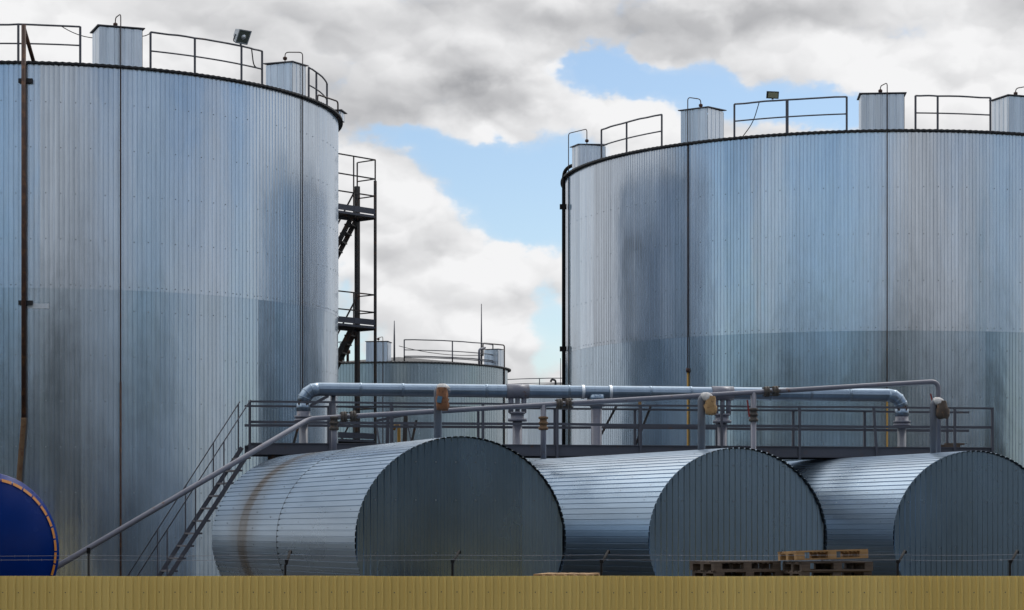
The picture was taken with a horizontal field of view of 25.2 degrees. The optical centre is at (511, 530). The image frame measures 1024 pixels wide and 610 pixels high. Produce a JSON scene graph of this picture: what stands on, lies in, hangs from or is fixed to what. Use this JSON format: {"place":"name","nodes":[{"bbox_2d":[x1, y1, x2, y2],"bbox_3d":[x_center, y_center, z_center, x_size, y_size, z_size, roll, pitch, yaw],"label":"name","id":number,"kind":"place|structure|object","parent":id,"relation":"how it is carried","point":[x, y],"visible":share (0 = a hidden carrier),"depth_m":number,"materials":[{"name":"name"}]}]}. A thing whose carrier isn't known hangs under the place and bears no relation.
{"place":"outdoors","nodes":[
{"label":"outdoors","id":0,"kind":"place"},
{"bbox_2d":[0,0,1023,384],"label":"sky","id":1,"kind":"structure","parent":0,"point":[466,111],"materials":[{"name":"white"}]},
{"bbox_2d":[533,573,599,575],"bbox_3d":[0.828,0.713,34.500,0.800,0.144,1.218,0,0,12],"label":"pallet","id":2,"kind":"object","parent":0,"point":[568,574],"visible":0.38,"depth_m":34.00,"materials":[{"name":"brown wood"}]},
{"bbox_2d":[692,570,782,575],"bbox_3d":[3.580,0.696,36.395,1.212,0.144,0.800,0,0,-24],"label":"pallet","id":3,"kind":"object","parent":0,"point":[739,573],"visible":0.56,"depth_m":36.23,"materials":[{"name":"brown wood"}]},
{"bbox_2d":[690,561,780,570],"bbox_3d":[3.543,0.551,36.400,1.212,0.144,0.800,0,0,-24],"label":"pallet","id":4,"kind":"object","parent":3,"relation":"on","point":[730,565],"visible":0.94,"depth_m":36.18,"materials":[{"name":"brown wood"}]},
{"bbox_2d":[783,570,871,575],"bbox_3d":[4.962,0.699,36.214,1.212,0.144,0.800,0,0,-17],"label":"pallet","id":5,"kind":"object","parent":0,"point":[824,573],"visible":0.59,"depth_m":36.00,"materials":[{"name":"brown wood"}]},
{"bbox_2d":[782,561,872,570],"bbox_3d":[4.982,0.554,36.193,1.212,0.144,0.800,0,0,-15],"label":"pallet","id":6,"kind":"object","parent":5,"relation":"on","point":[829,565],"visible":1,"depth_m":35.99,"materials":[{"name":"brown wood"}]},
{"bbox_2d":[778,549,867,559],"bbox_3d":[4.902,0.380,36.151,1.214,0.144,0.800,-1,-1,-14],"label":"pallet","id":7,"kind":"object","parent":6,"relation":"on","point":[825,554],"visible":0.98,"depth_m":35.89,"materials":[{"name":"brown wood"}]},
{"label":"ground","id":8,"kind":"structure","parent":0,"visible":0},
{"bbox_2d":[0,474,58,575],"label":"tanker","id":9,"kind":"object","parent":8,"relation":"on","point":[29,543],"visible":0.84,"depth_m":36.20,"materials":[{"name":"blue paint"}]},
{"bbox_2d":[0,14,346,575],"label":"storage tank","id":10,"kind":"object","parent":8,"relation":"on","point":[182,236],"visible":0.84,"depth_m":60.95,"materials":[{"name":"grey metal"}]},
{"bbox_2d":[16,24,34,481],"bbox_3d":[-12.652,-5.400,60.049,0.368,15.602,0.826,0,0,25],"label":"standpipe","id":11,"kind":"object","parent":10,"relation":"attached to","point":[23,80],"visible":0.85,"depth_m":59.78,"materials":[{"name":"black metal"}]},
{"bbox_2d":[233,29,251,44],"bbox_3d":[-7.436,-13.567,62.981,0.410,0.454,0.422,0,0,-42],"label":"floodlight","id":12,"kind":"object","parent":10,"relation":"on","point":[241,36],"visible":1,"depth_m":62.90,"materials":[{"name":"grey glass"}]},
{"bbox_2d":[127,400,254,575],"bbox_3d":[-6.832,-0.041,47.181,3.145,5.288,0.711,0,0,0],"label":"access stair","id":13,"kind":"object","parent":8,"relation":"on","point":[220,496],"visible":0.65,"depth_m":46.84,"materials":[{"name":"grey metal"}]},
{"bbox_2d":[338,153,376,442],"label":"stair tower","id":14,"kind":"structure","parent":8,"relation":"on","point":[355,328],"depth_m":71.97,"materials":[{"name":"metal"}]},
{"bbox_2d":[212,436,565,575],"bbox_3d":[-2.552,0.515,42.184,3.741,4.170,9.240,0,0,-22],"label":"horizontal tank","id":15,"kind":"object","parent":8,"relation":"on","point":[354,508],"visible":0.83,"depth_m":38.27,"materials":[{"name":"metal"}]},
{"bbox_2d":[434,384,450,439],"bbox_3d":[-1.188,-2.009,39.020,0.302,0.989,0.166,0,0,22],"label":"vent pipe","id":16,"kind":"object","parent":15,"relation":"on","point":[437,423],"visible":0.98,"depth_m":38.99,"materials":[{"name":"grey metal"}]},
{"bbox_2d":[436,387,449,410],"bbox_3d":[-1.177,-2.234,38.896,0.241,0.400,0.205,0,0,0],"label":"bag","id":17,"kind":"object","parent":16,"relation":"hanging from","point":[442,400],"visible":1,"depth_m":38.83,"materials":[{"name":"brown fabric"}]},
{"bbox_2d":[57,379,940,569],"bbox_3d":[-0.601,-0.320,43.458,18.828,5.441,4.069,0,0,-28],"label":"thin pipe","id":18,"kind":"object","parent":15,"relation":"attached to","point":[567,403],"visible":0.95,"depth_m":44.67,"materials":[{"name":"grey metal"}]},
{"bbox_2d":[338,337,510,443],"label":"storage tank","id":19,"kind":"object","parent":8,"relation":"on","point":[492,369],"visible":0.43,"depth_m":100.41,"materials":[{"name":"silver metal"}]},
{"bbox_2d":[393,321,394,360],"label":"lightning rod","id":20,"kind":"object","parent":19,"relation":"attached to","point":[394,344],"visible":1,"depth_m":100.43,"materials":[{"name":"grey paint"}]},
{"bbox_2d":[400,346,477,355],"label":"cable","id":21,"kind":"object","parent":19,"relation":"attached to","point":[445,354],"visible":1,"depth_m":101.37,"materials":[{"name":"black rubber"}]},
{"bbox_2d":[480,304,481,363],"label":"lightning rod","id":22,"kind":"object","parent":19,"relation":"attached to","point":[481,333],"visible":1,"depth_m":102.56,"materials":[{"name":"grey paint"}]},
{"bbox_2d":[0,548,1023,609],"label":"fence","id":23,"kind":"object","parent":8,"relation":"on","point":[453,592],"visible":1,"depth_m":30.00,"materials":[{"name":"yellow-ochre painted corrugated metal"},{"name":"dark steel"}]},
{"bbox_2d":[508,378,561,460],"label":"storage tank","id":24,"kind":"object","parent":8,"relation":"on","point":[531,436],"visible":0.06,"depth_m":135.36,"materials":[{"name":"white metal"}]},
{"bbox_2d":[245,400,993,459],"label":"walkway","id":25,"kind":"structure","parent":8,"relation":"on","point":[557,450],"depth_m":48.76,"materials":[{"name":"grey paint"}]},
{"bbox_2d":[376,411,410,442],"bbox_3d":[-2.520,-1.266,50.000,0.903,2.703,0.090,0,0,0],"label":"pipe rack","id":26,"kind":"object","parent":25,"relation":"attached to","point":[387,419],"visible":0.31,"depth_m":49.97,"materials":[{"name":"grey metal"}]},
{"bbox_2d":[393,428,400,441],"bbox_3d":[-2.483,-1.110,49.200,0.182,2.385,0.070,0,0,0],"label":"gas pipe","id":27,"kind":"object","parent":25,"relation":"attached to","point":[398,434],"visible":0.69,"depth_m":49.17,"materials":[{"name":"yellow metal"}]},
{"bbox_2d":[294,382,910,446],"bbox_3d":[2.079,-0.407,48.937,13.422,5.414,0.400,0,0,-10],"label":"insulated pipe","id":28,"kind":"object","parent":25,"relation":"attached to","point":[510,392],"visible":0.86,"depth_m":48.70,"materials":[{"name":"silver metal"}]},
{"bbox_2d":[638,402,640,444],"bbox_3d":[2.757,-2.344,49.817,0.160,1.109,0.120,0,0,0],"label":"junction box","id":29,"kind":"object","parent":25,"relation":"attached to","point":[639,403],"visible":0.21,"depth_m":49.79,"materials":[{"name":"grey paint"}]},
{"bbox_2d":[941,443,964,446],"bbox_3d":[9.466,-1.860,49.797,0.726,0.090,0.180,0,0,-14],"label":"plank","id":30,"kind":"object","parent":25,"relation":"on","point":[950,444],"visible":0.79,"depth_m":49.74,"materials":[{"name":"brown wood"}]},
{"bbox_2d":[530,448,826,575],"bbox_3d":[2.070,0.562,44.331,3.748,4.075,8.600,0,0,-27],"label":"horizontal tank","id":31,"kind":"object","parent":8,"relation":"on","point":[631,513],"visible":0.54,"depth_m":40.74,"materials":[{"name":"metal"}]},
{"bbox_2d":[698,392,712,449],"bbox_3d":[3.489,-1.939,41.270,0.302,1.107,0.166,0,0,22],"label":"vent pipe","id":32,"kind":"object","parent":31,"relation":"attached to","point":[703,397],"visible":0.96,"depth_m":41.24,"materials":[{"name":"grey metal"}]},
{"bbox_2d":[703,396,716,414],"bbox_3d":[3.569,-2.249,41.240,0.253,0.349,0.175,0,0,0],"label":"bag","id":33,"kind":"object","parent":32,"relation":"hanging from","point":[710,406],"visible":1,"depth_m":41.17,"materials":[{"name":"beige fabric"}]},
{"bbox_2d":[560,83,1023,466],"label":"storage tank","id":34,"kind":"object","parent":8,"relation":"on","point":[882,244],"visible":0.73,"depth_m":66.54,"materials":[{"name":"silver metal"}]},
{"bbox_2d":[560,164,571,444],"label":"downpipe","id":35,"kind":"object","parent":34,"relation":"attached to","point":[563,347],"visible":0.67,"depth_m":74.49,"materials":[{"name":"black metal"}]},
{"bbox_2d":[743,103,758,135],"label":"cable","id":36,"kind":"object","parent":34,"relation":"attached to","point":[753,120],"visible":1,"depth_m":67.43,"materials":[{"name":"black rubber"}]},
{"bbox_2d":[766,91,778,99],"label":"floodlight","id":37,"kind":"object","parent":34,"relation":"on","point":[772,95],"visible":1,"depth_m":67.06,"materials":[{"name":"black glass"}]},
{"bbox_2d":[786,451,1023,575],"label":"horizontal tank","id":38,"kind":"object","parent":8,"relation":"on","point":[923,506],"visible":0.41,"depth_m":44.73,"materials":[{"name":"metal"}]},
{"bbox_2d":[930,397,943,452],"bbox_3d":[8.457,-2.080,45.570,0.302,1.148,0.166,0,0,22],"label":"vent pipe","id":39,"kind":"object","parent":38,"relation":"on","point":[935,401],"visible":0.95,"depth_m":45.54,"materials":[{"name":"grey metal"}]},
{"bbox_2d":[935,401,949,418],"bbox_3d":[8.550,-2.400,45.531,0.287,0.368,0.226,0,0,0],"label":"bag","id":40,"kind":"object","parent":39,"relation":"hanging from","point":[942,410],"visible":1,"depth_m":45.46,"materials":[{"name":"beige fabric"}]}
]}

